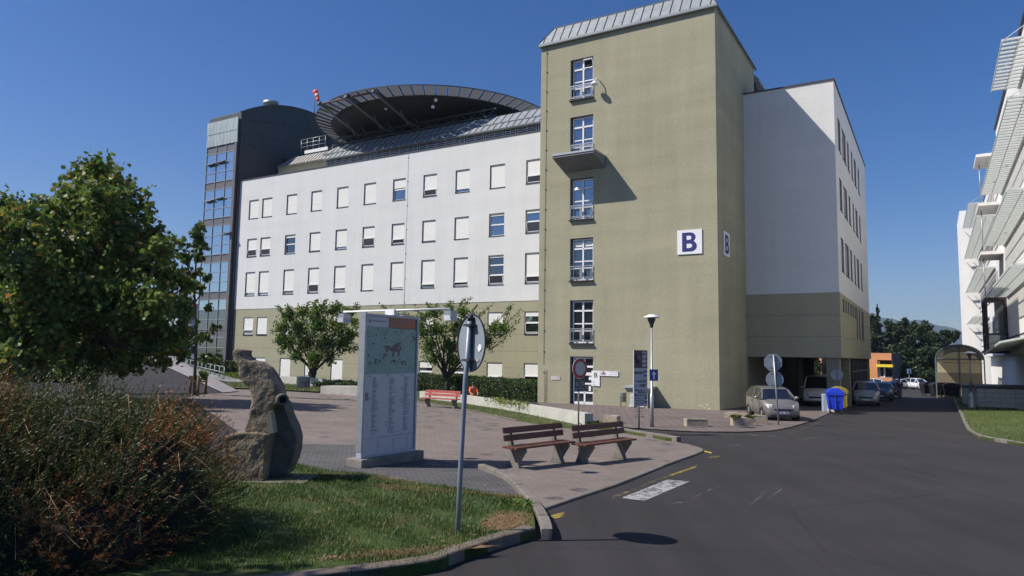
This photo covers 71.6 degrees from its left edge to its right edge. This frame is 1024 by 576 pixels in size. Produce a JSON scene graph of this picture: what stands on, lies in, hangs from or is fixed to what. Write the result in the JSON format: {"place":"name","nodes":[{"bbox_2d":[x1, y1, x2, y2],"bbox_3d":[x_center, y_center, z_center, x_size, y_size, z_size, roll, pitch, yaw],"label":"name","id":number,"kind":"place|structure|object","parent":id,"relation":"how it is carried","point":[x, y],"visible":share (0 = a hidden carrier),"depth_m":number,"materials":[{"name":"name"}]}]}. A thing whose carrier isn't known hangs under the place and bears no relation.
{"place":"outdoors","nodes":[
{"label":"outdoors","id":0,"kind":"place"},
{"bbox_2d":[86,359,220,393],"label":"ramp road","id":1,"kind":"structure","parent":0,"point":[168,377],"depth_m":42.15,"materials":[{"name":"concrete"}]},
{"bbox_2d":[148,356,237,391],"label":"ramp footpath","id":2,"kind":"structure","parent":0,"point":[187,371],"depth_m":50.70,"materials":[{"name":"grey concrete"}]},
{"bbox_2d":[197,100,342,372],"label":"glazed stairwell","id":3,"kind":"object","parent":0,"point":[267,137],"visible":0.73,"depth_m":73.75,"materials":[{"name":"blue glass"}]},
{"bbox_2d":[226,382,320,391],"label":"tree lawn","id":4,"kind":"structure","parent":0,"point":[312,389],"depth_m":48.19,"materials":[{"name":"green plant"}]},
{"bbox_2d":[269,298,360,377],"bbox_3d":[-14.993,4.225,55.247,7.358,7.049,4.691,0,-5,11],"label":"tree","id":5,"kind":"object","parent":4,"relation":"on","point":[302,342],"visible":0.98,"depth_m":55.05,"materials":[{"name":"green plant"}]},
{"bbox_2d":[91,458,535,575],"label":"front lawn","id":6,"kind":"structure","parent":0,"point":[424,568],"depth_m":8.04,"materials":[{"name":"plant"}]},
{"bbox_2d":[0,353,259,575],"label":"juniper bush","id":7,"kind":"object","parent":6,"relation":"on","point":[96,492],"visible":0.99,"depth_m":7.06,"materials":[{"name":"green plant"}]},
{"bbox_2d":[223,349,317,483],"bbox_3d":[-3.954,2.140,11.765,1.367,2.244,0.929,1,-5,0],"label":"statue","id":8,"kind":"object","parent":6,"relation":"on","point":[270,437],"visible":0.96,"depth_m":11.54,"materials":[{"name":"stone"}]},
{"bbox_2d":[298,472,533,561],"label":"dry grass","id":9,"kind":"structure","parent":6,"relation":"on","point":[505,520],"depth_m":8.89,"materials":[{"name":"brown plant"}]},
{"bbox_2d":[455,314,485,532],"bbox_3d":[-0.567,1.737,8.438,0.164,2.876,0.704,4,-6,-31],"label":"road sign","id":10,"kind":"object","parent":6,"relation":"on","point":[471,342],"visible":0.98,"depth_m":8.45,"materials":[{"name":"grey metal"}]},
{"bbox_2d":[495,496,542,508],"bbox_3d":[0.096,3.065,10.133,0.675,0.097,0.694,2,-6,-12],"label":"weed tuft","id":11,"kind":"object","parent":6,"relation":"on","point":[526,502],"visible":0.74,"depth_m":10.10,"materials":[{"name":"green plant"}]},
{"bbox_2d":[223,444,518,495],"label":"grey footpath","id":12,"kind":"structure","parent":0,"point":[329,456],"depth_m":13.53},
{"bbox_2d":[338,308,457,467],"bbox_3d":[-2.455,2.001,14.405,1.795,3.163,2.810,4,-6,-27],"label":"map board","id":13,"kind":"object","parent":12,"relation":"on","point":[386,413],"visible":1,"depth_m":14.37,"materials":[{"name":"metal"}]},
{"bbox_2d":[188,389,701,505],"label":"plaza paving","id":14,"kind":"structure","parent":0,"point":[322,418],"depth_m":19.05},
{"bbox_2d":[421,390,460,408],"bbox_3d":[-3.463,5.420,34.620,2.100,0.830,0.527,-2,-6,30],"label":"park bench","id":15,"kind":"object","parent":14,"relation":"on","point":[456,394],"visible":0.97,"depth_m":34.64,"materials":[{"name":"wood"}]},
{"bbox_2d":[502,422,575,468],"bbox_3d":[0.556,3.295,14.847,0.527,0.830,1.850,-4,-7,44],"label":"park bench","id":16,"kind":"object","parent":14,"relation":"on","point":[518,452],"visible":0.97,"depth_m":14.82,"materials":[{"name":"wood"}]},
{"bbox_2d":[571,421,636,463],"bbox_3d":[2.038,3.449,15.832,0.527,0.830,1.850,-5,-8,45],"label":"park bench","id":17,"kind":"object","parent":14,"relation":"on","point":[587,448],"visible":0.97,"depth_m":15.81,"materials":[{"name":"wood"}]},
{"bbox_2d":[543,442,702,509],"bbox_3d":[3.000,3.857,15.163,1.098,0.357,11.379,-1,-6,23],"label":"plaza edging","id":18,"kind":"object","parent":14,"relation":"on","point":[585,494],"visible":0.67,"depth_m":12.74,"materials":[{"name":"concrete"}]},
{"bbox_2d":[417,390,579,428],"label":"wall verge","id":19,"kind":"object","parent":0,"point":[517,416],"depth_m":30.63,"materials":[{"name":"green plant"}]},
{"bbox_2d":[419,391,592,424],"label":"wall","id":20,"kind":"structure","parent":19,"relation":"on","point":[565,415],"depth_m":30.61,"materials":[{"name":"white concrete"}]},
{"bbox_2d":[572,358,586,424],"bbox_3d":[2.361,3.750,25.016,0.720,2.540,0.104,5,-7,-39],"label":"road sign","id":21,"kind":"object","parent":19,"relation":"on","point":[579,368],"visible":0.99,"depth_m":25.02,"materials":[{"name":"metal"}]},
{"bbox_2d":[0,380,1023,575],"bbox_3d":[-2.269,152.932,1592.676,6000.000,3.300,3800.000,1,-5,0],"label":"road","id":22,"kind":"structure","parent":0,"point":[914,482],"depth_m":10.82,"materials":[{"name":"grey asphalt"}]},
{"bbox_2d":[0,360,86,382],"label":"dark shrubbery","id":23,"kind":"object","parent":22,"relation":"on","point":[54,378],"visible":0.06,"depth_m":42.11,"materials":[{"name":"green plant"}]},
{"bbox_2d":[0,183,91,399],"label":"plane tree","id":24,"kind":"object","parent":22,"relation":"on","point":[29,337],"visible":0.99,"depth_m":26.35,"materials":[{"name":"green plant"}]},
{"bbox_2d":[32,147,203,397],"bbox_3d":[-16.847,-0.607,30.137,8.180,10.744,7.032,1,-5,0],"label":"plane tree","id":25,"kind":"object","parent":22,"relation":"on","point":[114,251],"visible":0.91,"depth_m":28.79,"materials":[{"name":"green plant"}]},
{"bbox_2d":[173,220,223,394],"bbox_3d":[-16.460,0.996,37.019,3.118,9.197,1.225,1,-5,0],"label":"sapling","id":26,"kind":"object","parent":22,"relation":"on","point":[199,243],"visible":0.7,"depth_m":36.95,"materials":[{"name":"green plant"}]},
{"bbox_2d":[188,359,238,373],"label":"clipped hedge","id":27,"kind":"object","parent":22,"relation":"on","point":[230,365],"visible":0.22,"depth_m":70.74,"materials":[{"name":"green plant"}]},
{"bbox_2d":[312,379,357,386],"bbox_3d":[-12.090,7.431,53.986,5.473,1.051,3.438,0,-6,12],"label":"clipped hedge","id":28,"kind":"object","parent":22,"relation":"on","point":[336,382],"visible":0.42,"depth_m":53.10,"materials":[{"name":"green plant"}]},
{"bbox_2d":[320,386,356,395],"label":"trough wall","id":29,"kind":"structure","parent":22,"relation":"on","point":[345,390],"depth_m":43.39,"materials":[{"name":"white concrete"}]},
{"bbox_2d":[231,130,540,381],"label":"ward wing","id":30,"kind":"structure","parent":22,"relation":"on","point":[443,225],"depth_m":61.34,"materials":[{"name":"white paint"}]},
{"bbox_2d":[246,272,254,295],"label":"window","id":31,"kind":"structure","parent":30,"relation":"in","point":[250,277],"depth_m":70.75,"materials":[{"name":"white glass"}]},
{"bbox_2d":[259,271,268,294],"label":"window","id":32,"kind":"structure","parent":30,"relation":"in","point":[264,275],"depth_m":69.74,"materials":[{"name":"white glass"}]},
{"bbox_2d":[283,269,293,293],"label":"window","id":33,"kind":"structure","parent":30,"relation":"in","point":[288,274],"depth_m":67.96,"materials":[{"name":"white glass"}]},
{"bbox_2d":[308,268,318,292],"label":"window","id":34,"kind":"structure","parent":30,"relation":"in","point":[313,272],"depth_m":66.28,"materials":[{"name":"white glass"}]},
{"bbox_2d":[312,190,321,210],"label":"window","id":35,"kind":"structure","parent":30,"relation":"in","point":[316,195],"depth_m":66.99,"materials":[{"name":"white glass"}]},
{"bbox_2d":[331,359,342,380],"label":"window","id":36,"kind":"structure","parent":30,"relation":"in","point":[336,370],"depth_m":63.80,"materials":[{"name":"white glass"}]},
{"bbox_2d":[334,266,345,291],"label":"window","id":37,"kind":"structure","parent":30,"relation":"in","point":[339,286],"depth_m":64.60,"materials":[{"name":"white glass"}]},
{"bbox_2d":[334,229,346,249],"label":"window","id":38,"kind":"structure","parent":30,"relation":"in","point":[341,235],"depth_m":64.93,"materials":[{"name":"white glass"}]},
{"bbox_2d":[337,186,348,207],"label":"window","id":39,"kind":"structure","parent":30,"relation":"in","point":[343,191],"depth_m":65.29,"materials":[{"name":"white glass"}]},
{"bbox_2d":[361,264,373,290],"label":"window","id":40,"kind":"structure","parent":30,"relation":"in","point":[367,269],"depth_m":62.92,"materials":[{"name":"white glass"}]},
{"bbox_2d":[361,226,374,247],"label":"window","id":41,"kind":"structure","parent":30,"relation":"in","point":[369,232],"depth_m":63.26,"materials":[{"name":"white glass"}]},
{"bbox_2d":[363,183,375,204],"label":"window","id":42,"kind":"structure","parent":30,"relation":"in","point":[370,189],"depth_m":63.63,"materials":[{"name":"white glass"}]},
{"bbox_2d":[389,262,402,289],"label":"window","id":43,"kind":"structure","parent":30,"relation":"in","point":[396,267],"depth_m":61.22,"materials":[{"name":"white glass"}]},
{"bbox_2d":[392,223,404,244],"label":"window","id":44,"kind":"structure","parent":30,"relation":"in","point":[398,229],"depth_m":61.53,"materials":[{"name":"white glass"}]},
{"bbox_2d":[394,178,405,200],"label":"window","id":45,"kind":"structure","parent":30,"relation":"in","point":[399,184],"depth_m":61.96,"materials":[{"name":"blue glass"}]},
{"bbox_2d":[277,108,540,173],"bbox_3d":[-5.751,-12.434,69.827,37.390,3.198,14.830,-2,-6,31],"label":"attic storey","id":46,"kind":"object","parent":30,"relation":"on","point":[503,125],"visible":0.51,"depth_m":63.43,"materials":[{"name":"metal"}]},
{"bbox_2d":[282,135,333,163],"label":"roof gallery","id":47,"kind":"object","parent":46,"relation":"on","point":[317,150],"visible":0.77,"depth_m":74.82,"materials":[{"name":"metal"}]},
{"bbox_2d":[315,84,539,145],"bbox_3d":[-7.428,-14.941,72.268,24.360,2.400,24.360,-2,-6,31],"label":"helipad","id":48,"kind":"object","parent":46,"relation":"on","point":[387,113],"visible":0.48,"depth_m":64.49,"materials":[{"name":"grey metal"}]},
{"bbox_2d":[421,260,434,287],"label":"window","id":49,"kind":"structure","parent":30,"relation":"in","point":[428,266],"depth_m":59.51,"materials":[{"name":"white glass"}]},
{"bbox_2d":[421,220,435,242],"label":"window","id":50,"kind":"structure","parent":30,"relation":"in","point":[429,227],"depth_m":59.84,"materials":[{"name":"white glass"}]},
{"bbox_2d":[424,174,436,196],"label":"window","id":51,"kind":"structure","parent":30,"relation":"in","point":[430,181],"depth_m":60.20,"materials":[{"name":"white glass"}]},
{"bbox_2d":[452,257,467,286],"bbox_3d":[-4.139,-1.291,57.783,1.480,2.380,0.260,-2,-6,31],"label":"window","id":52,"kind":"structure","parent":30,"relation":"in","point":[460,264],"depth_m":57.79,"materials":[{"name":"white glass"}]},
{"bbox_2d":[453,216,468,239],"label":"window","id":53,"kind":"structure","parent":30,"relation":"in","point":[461,223],"depth_m":58.15,"materials":[{"name":"white glass"}]},
{"bbox_2d":[456,169,469,192],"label":"window","id":54,"kind":"structure","parent":30,"relation":"in","point":[462,176],"depth_m":58.52,"materials":[{"name":"white glass"}]},
{"bbox_2d":[487,362,501,377],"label":"window","id":55,"kind":"structure","parent":30,"relation":"in","point":[494,369],"depth_m":55.36,"materials":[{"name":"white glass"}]},
{"bbox_2d":[488,213,503,236],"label":"window","id":56,"kind":"structure","parent":30,"relation":"in","point":[496,220],"depth_m":56.51,"materials":[{"name":"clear glass"}]},
{"bbox_2d":[489,255,503,284],"bbox_3d":[-1.240,-1.410,56.072,1.480,2.380,0.260,-2,-6,31],"label":"window","id":57,"kind":"structure","parent":30,"relation":"in","point":[496,262],"depth_m":56.14,"materials":[{"name":"blue glass"}]},
{"bbox_2d":[489,164,504,188],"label":"window","id":58,"kind":"structure","parent":30,"relation":"in","point":[497,171],"depth_m":56.80,"materials":[{"name":"white glass"}]},
{"bbox_2d":[524,363,537,379],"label":"window","id":59,"kind":"structure","parent":30,"relation":"in","point":[530,369],"depth_m":53.69,"materials":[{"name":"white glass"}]},
{"bbox_2d":[524,252,538,283],"bbox_3d":[1.643,-1.527,54.369,1.480,2.380,0.260,-2,-6,31],"label":"window","id":60,"kind":"structure","parent":30,"relation":"in","point":[532,259],"depth_m":54.42,"materials":[{"name":"white glass"}]},
{"bbox_2d":[525,311,537,333],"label":"window","id":61,"kind":"structure","parent":30,"relation":"in","point":[531,317],"depth_m":54.08,"materials":[{"name":"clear glass"}]},
{"bbox_2d":[525,209,539,233],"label":"window","id":62,"kind":"structure","parent":30,"relation":"in","point":[532,216],"depth_m":54.81,"materials":[{"name":"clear glass"}]},
{"bbox_2d":[527,159,539,183],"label":"window","id":63,"kind":"structure","parent":30,"relation":"in","point":[533,166],"depth_m":55.15,"materials":[{"name":"white glass"}]},
{"bbox_2d":[246,525,534,575],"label":"road kerb","id":64,"kind":"structure","parent":22,"relation":"on","point":[506,538],"depth_m":7.09,"materials":[{"name":"concrete"}]},
{"bbox_2d":[379,296,522,390],"bbox_3d":[-4.528,4.143,52.372,10.807,7.543,4.957,1,-5,0],"label":"tree","id":65,"kind":"object","parent":22,"relation":"on","point":[430,344],"visible":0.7,"depth_m":51.85,"materials":[{"name":"green plant"}]},
{"bbox_2d":[417,373,537,401],"bbox_3d":[-2.377,7.200,51.797,2.881,1.786,16.246,5,-7,-36],"label":"clipped hedge","id":66,"kind":"object","parent":22,"relation":"on","point":[518,389],"visible":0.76,"depth_m":48.97,"materials":[{"name":"green plant"}]},
{"bbox_2d":[478,464,551,539],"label":"curved kerb","id":67,"kind":"structure","parent":22,"relation":"on","point":[543,521],"depth_m":10.57,"materials":[{"name":"concrete"}]},
{"bbox_2d":[537,0,756,409],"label":"stair tower","id":68,"kind":"structure","parent":22,"relation":"on","point":[642,147],"depth_m":42.15,"materials":[{"name":"paint"}]},
{"bbox_2d":[568,178,592,220],"bbox_3d":[4.304,-5.447,43.817,1.620,2.600,0.470,-2,-6,31],"label":"window","id":69,"kind":"structure","parent":68,"relation":"in","point":[582,207],"depth_m":43.91,"materials":[{"name":"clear glass"}]},
{"bbox_2d":[568,239,592,281],"bbox_3d":[4.270,-1.700,43.451,1.610,2.630,0.470,-2,-6,31],"label":"window","id":70,"kind":"structure","parent":68,"relation":"in","point":[582,266],"depth_m":43.56,"materials":[{"name":"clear glass"}]},
{"bbox_2d":[568,301,592,343],"bbox_3d":[4.230,2.102,43.082,1.610,2.630,0.470,-2,-6,31],"label":"window","id":71,"kind":"structure","parent":68,"relation":"in","point":[582,328],"depth_m":43.19,"materials":[{"name":"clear glass"}]},
{"bbox_2d":[569,58,593,101],"bbox_3d":[4.395,-13.061,44.548,1.630,2.660,0.470,-2,-6,31],"label":"window","id":72,"kind":"structure","parent":68,"relation":"in","point":[582,89],"depth_m":44.65,"materials":[{"name":"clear glass"}]},
{"bbox_2d":[570,116,592,150],"bbox_3d":[4.348,-9.304,44.189,1.630,2.750,0.470,-2,-6,31],"label":"window","id":73,"kind":"structure","parent":68,"relation":"in","point":[582,127],"depth_m":44.33,"materials":[{"name":"blue glass"}]},
{"bbox_2d":[573,357,592,404],"bbox_3d":[4.337,5.611,42.885,1.390,2.830,0.120,-2,-6,31],"label":"door","id":74,"kind":"structure","parent":68,"relation":"in","point":[586,397],"depth_m":42.78,"materials":[{"name":"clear glass"}]},
{"bbox_2d":[591,371,620,385],"bbox_3d":[5.541,5.473,41.853,1.865,1.164,0.045,-2,-6,31],"label":"sign","id":75,"kind":"object","parent":68,"relation":"attached to","point":[595,378],"visible":1,"depth_m":42.09,"materials":[{"name":"white metal"}]},
{"bbox_2d":[677,229,701,254],"bbox_3d":[10.005,-2.596,40.020,1.410,1.380,0.062,-2,-6,31],"label":"building sign","id":76,"kind":"object","parent":68,"relation":"attached to","point":[689,241],"visible":1,"depth_m":40.00,"materials":[{"name":"white plastic"}]},
{"bbox_2d":[617,427,680,442],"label":"island kerb","id":77,"kind":"structure","parent":22,"relation":"on","point":[674,438],"depth_m":21.66,"materials":[{"name":"concrete"}]},
{"bbox_2d":[623,480,689,500],"bbox_3d":[2.539,3.498,12.362,0.417,0.049,2.435,-2,-6,30],"label":"road marking","id":78,"kind":"object","parent":22,"relation":"on","point":[652,492],"visible":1,"depth_m":12.22,"materials":[{"name":"white paint"}]},
{"bbox_2d":[743,78,870,405],"bbox_3d":[21.757,-0.895,54.343,8.440,21.530,23.290,-2,-6,31],"label":"corner annex","id":79,"kind":"object","parent":22,"relation":"on","point":[807,294],"visible":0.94,"depth_m":44.22,"materials":[{"name":"white paint"}]},
{"bbox_2d":[800,375,826,404],"bbox_3d":[20.962,6.919,48.186,2.230,1.983,4.861,-2,-6,31],"label":"parked van","id":80,"kind":"object","parent":22,"relation":"on","point":[814,387],"visible":0.62,"depth_m":46.69,"materials":[{"name":"white paint"}]},
{"bbox_2d":[819,353,901,380],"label":"gatehouse","id":81,"kind":"object","parent":22,"relation":"on","point":[885,366],"visible":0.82,"depth_m":118.84,"materials":[{"name":"orange paint"}]},
{"bbox_2d":[851,381,882,405],"bbox_3d":[24.310,7.211,48.817,2.150,1.641,4.150,-2,-6,27],"label":"parked car","id":82,"kind":"object","parent":22,"relation":"on","point":[865,391],"visible":0.91,"depth_m":47.42,"materials":[{"name":"grey paint"}]},
{"bbox_2d":[870,313,885,352],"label":"broadleaf tree","id":83,"kind":"object","parent":22,"relation":"on","point":[877,337],"visible":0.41,"depth_m":138.77,"materials":[{"name":"green plant"}]},
{"bbox_2d":[877,382,895,400],"bbox_3d":[30.065,8.404,57.792,2.150,1.480,4.480,-2,-6,31],"label":"parked car","id":84,"kind":"object","parent":22,"relation":"on","point":[887,392],"visible":0.51,"depth_m":56.42,"materials":[{"name":"blue paint"}]},
{"bbox_2d":[878,318,900,352],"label":"broadleaf tree","id":85,"kind":"object","parent":22,"relation":"on","point":[890,325],"visible":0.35,"depth_m":142.63,"materials":[{"name":"green plant"}]},
{"bbox_2d":[888,325,910,347],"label":"broadleaf tree","id":86,"kind":"object","parent":22,"relation":"on","point":[897,333],"visible":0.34,"depth_m":138.65,"materials":[{"name":"green plant"}]},
{"bbox_2d":[886,344,916,376],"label":"broadleaf tree","id":87,"kind":"object","parent":22,"relation":"on","point":[904,351],"visible":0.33,"depth_m":126.38,"materials":[{"name":"green plant"}]},
{"bbox_2d":[902,320,924,353],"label":"broadleaf tree","id":88,"kind":"object","parent":22,"relation":"on","point":[919,330],"visible":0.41,"depth_m":141.01,"materials":[{"name":"green plant"}]},
{"bbox_2d":[900,360,935,381],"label":"undergrowth","id":89,"kind":"object","parent":22,"relation":"on","point":[925,374],"visible":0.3,"depth_m":123.16,"materials":[{"name":"green plant"}]},
{"bbox_2d":[909,345,936,381],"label":"broadleaf tree","id":90,"kind":"object","parent":22,"relation":"on","point":[924,356],"visible":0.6,"depth_m":124.85,"materials":[{"name":"green plant"}]},
{"bbox_2d":[922,330,944,348],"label":"broadleaf tree","id":91,"kind":"object","parent":22,"relation":"on","point":[933,338],"visible":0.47,"depth_m":138.93,"materials":[{"name":"green plant"}]},
{"bbox_2d":[942,383,960,397],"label":"waste container","id":92,"kind":"object","parent":22,"relation":"on","point":[951,389],"visible":0.98,"depth_m":65.61,"materials":[{"name":"black plastic"}]},
{"bbox_2d":[935,344,985,397],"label":"shelter","id":93,"kind":"object","parent":22,"relation":"on","point":[951,363],"visible":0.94,"depth_m":69.55,"materials":[{"name":"grey"}]},
{"bbox_2d":[952,397,1023,445],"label":"side kerb","id":94,"kind":"structure","parent":22,"relation":"on","point":[978,434],"depth_m":24.84,"materials":[{"name":"concrete"}]},
{"bbox_2d":[957,10,1023,384],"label":"office block","id":95,"kind":"structure","parent":22,"relation":"on","point":[990,231],"depth_m":49.16,"materials":[{"name":"white paint"}]},
{"bbox_2d":[960,383,1023,409],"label":"planter wall","id":96,"kind":"structure","parent":22,"relation":"on","point":[998,395],"depth_m":45.76,"materials":[{"name":"grey concrete"}]},
{"bbox_2d":[0,0,1023,330],"label":"sky","id":97,"kind":"structure","parent":0,"point":[142,81],"materials":[{"name":"blue"}]},
{"bbox_2d":[108,318,961,347],"bbox_3d":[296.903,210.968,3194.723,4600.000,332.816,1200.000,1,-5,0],"label":"hills","id":98,"kind":"structure","parent":0,"point":[937,328],"depth_m":2973.40,"materials":[{"name":"green plant"}]},
{"bbox_2d":[597,428,671,440],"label":"island verge","id":99,"kind":"structure","parent":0,"point":[654,436],"depth_m":22.11,"materials":[{"name":"green plant"}]},
{"bbox_2d":[633,350,646,429],"bbox_3d":[4.164,3.443,23.187,0.662,2.815,0.122,5,-7,-40],"label":"direction board","id":100,"kind":"object","parent":99,"relation":"on","point":[639,378],"visible":1,"depth_m":23.16,"materials":[{"name":"metal"}]},
{"bbox_2d":[537,402,828,431],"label":"forecourt paving","id":101,"kind":"structure","parent":0,"point":[668,418],"depth_m":32.25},
{"bbox_2d":[623,385,656,407],"bbox_3d":[7.223,6.751,40.110,1.614,2.406,1.090,-2,-6,31],"label":"vent housing","id":102,"kind":"object","parent":101,"relation":"on","point":[629,395],"visible":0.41,"depth_m":39.98,"materials":[{"name":"white metal"}]},
{"bbox_2d":[643,314,659,426],"bbox_3d":[5.156,3.091,26.219,0.600,4.246,0.600,1,-5,0],"label":"street lamp","id":103,"kind":"object","parent":101,"relation":"on","point":[651,318],"visible":0.98,"depth_m":26.15,"materials":[{"name":"metal"}]},
{"bbox_2d":[684,418,707,426],"bbox_3d":[6.938,5.093,26.840,0.800,0.292,0.424,1,-5,-2],"label":"planter","id":104,"kind":"object","parent":101,"relation":"on","point":[698,422],"visible":0.97,"depth_m":26.65,"materials":[{"name":"concrete"}]},
{"bbox_2d":[729,414,756,425],"bbox_3d":[8.972,5.118,27.528,1.107,0.472,0.712,1,-5,2],"label":"planter","id":105,"kind":"object","parent":101,"relation":"on","point":[740,420],"visible":0.97,"depth_m":27.45,"materials":[{"name":"concrete"}]},
{"bbox_2d":[746,386,799,420],"bbox_3d":[11.855,5.245,32.423,1.935,1.514,3.735,0,-5,5],"label":"parked car","id":106,"kind":"object","parent":101,"relation":"on","point":[760,400],"visible":0.92,"depth_m":31.41,"materials":[{"name":"silver metal"}]},
{"bbox_2d":[764,354,783,424],"bbox_3d":[10.458,4.092,28.301,0.731,2.916,0.116,0,-5,7],"label":"road sign","id":107,"kind":"object","parent":101,"relation":"on","point":[774,377],"visible":0.97,"depth_m":28.40,"materials":[{"name":"metal"}]},
{"bbox_2d":[825,388,844,413],"bbox_3d":[16.991,5.921,37.373,0.864,1.307,1.043,-1,-6,20],"label":"waste container","id":108,"kind":"object","parent":101,"relation":"on","point":[835,398],"visible":1,"depth_m":36.96,"materials":[{"name":"blue plastic"}]},
{"bbox_2d":[953,397,1023,446],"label":"side lawn","id":109,"kind":"structure","parent":0,"point":[1012,433],"depth_m":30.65,"materials":[{"name":"green plant"}]},
{"bbox_2d":[963,351,975,407],"bbox_3d":[29.275,5.915,45.348,0.760,3.732,0.760,1,-5,0],"label":"street lamp","id":110,"kind":"object","parent":109,"relation":"on","point":[971,401],"visible":0.98,"depth_m":45.22,"materials":[{"name":"metal"}]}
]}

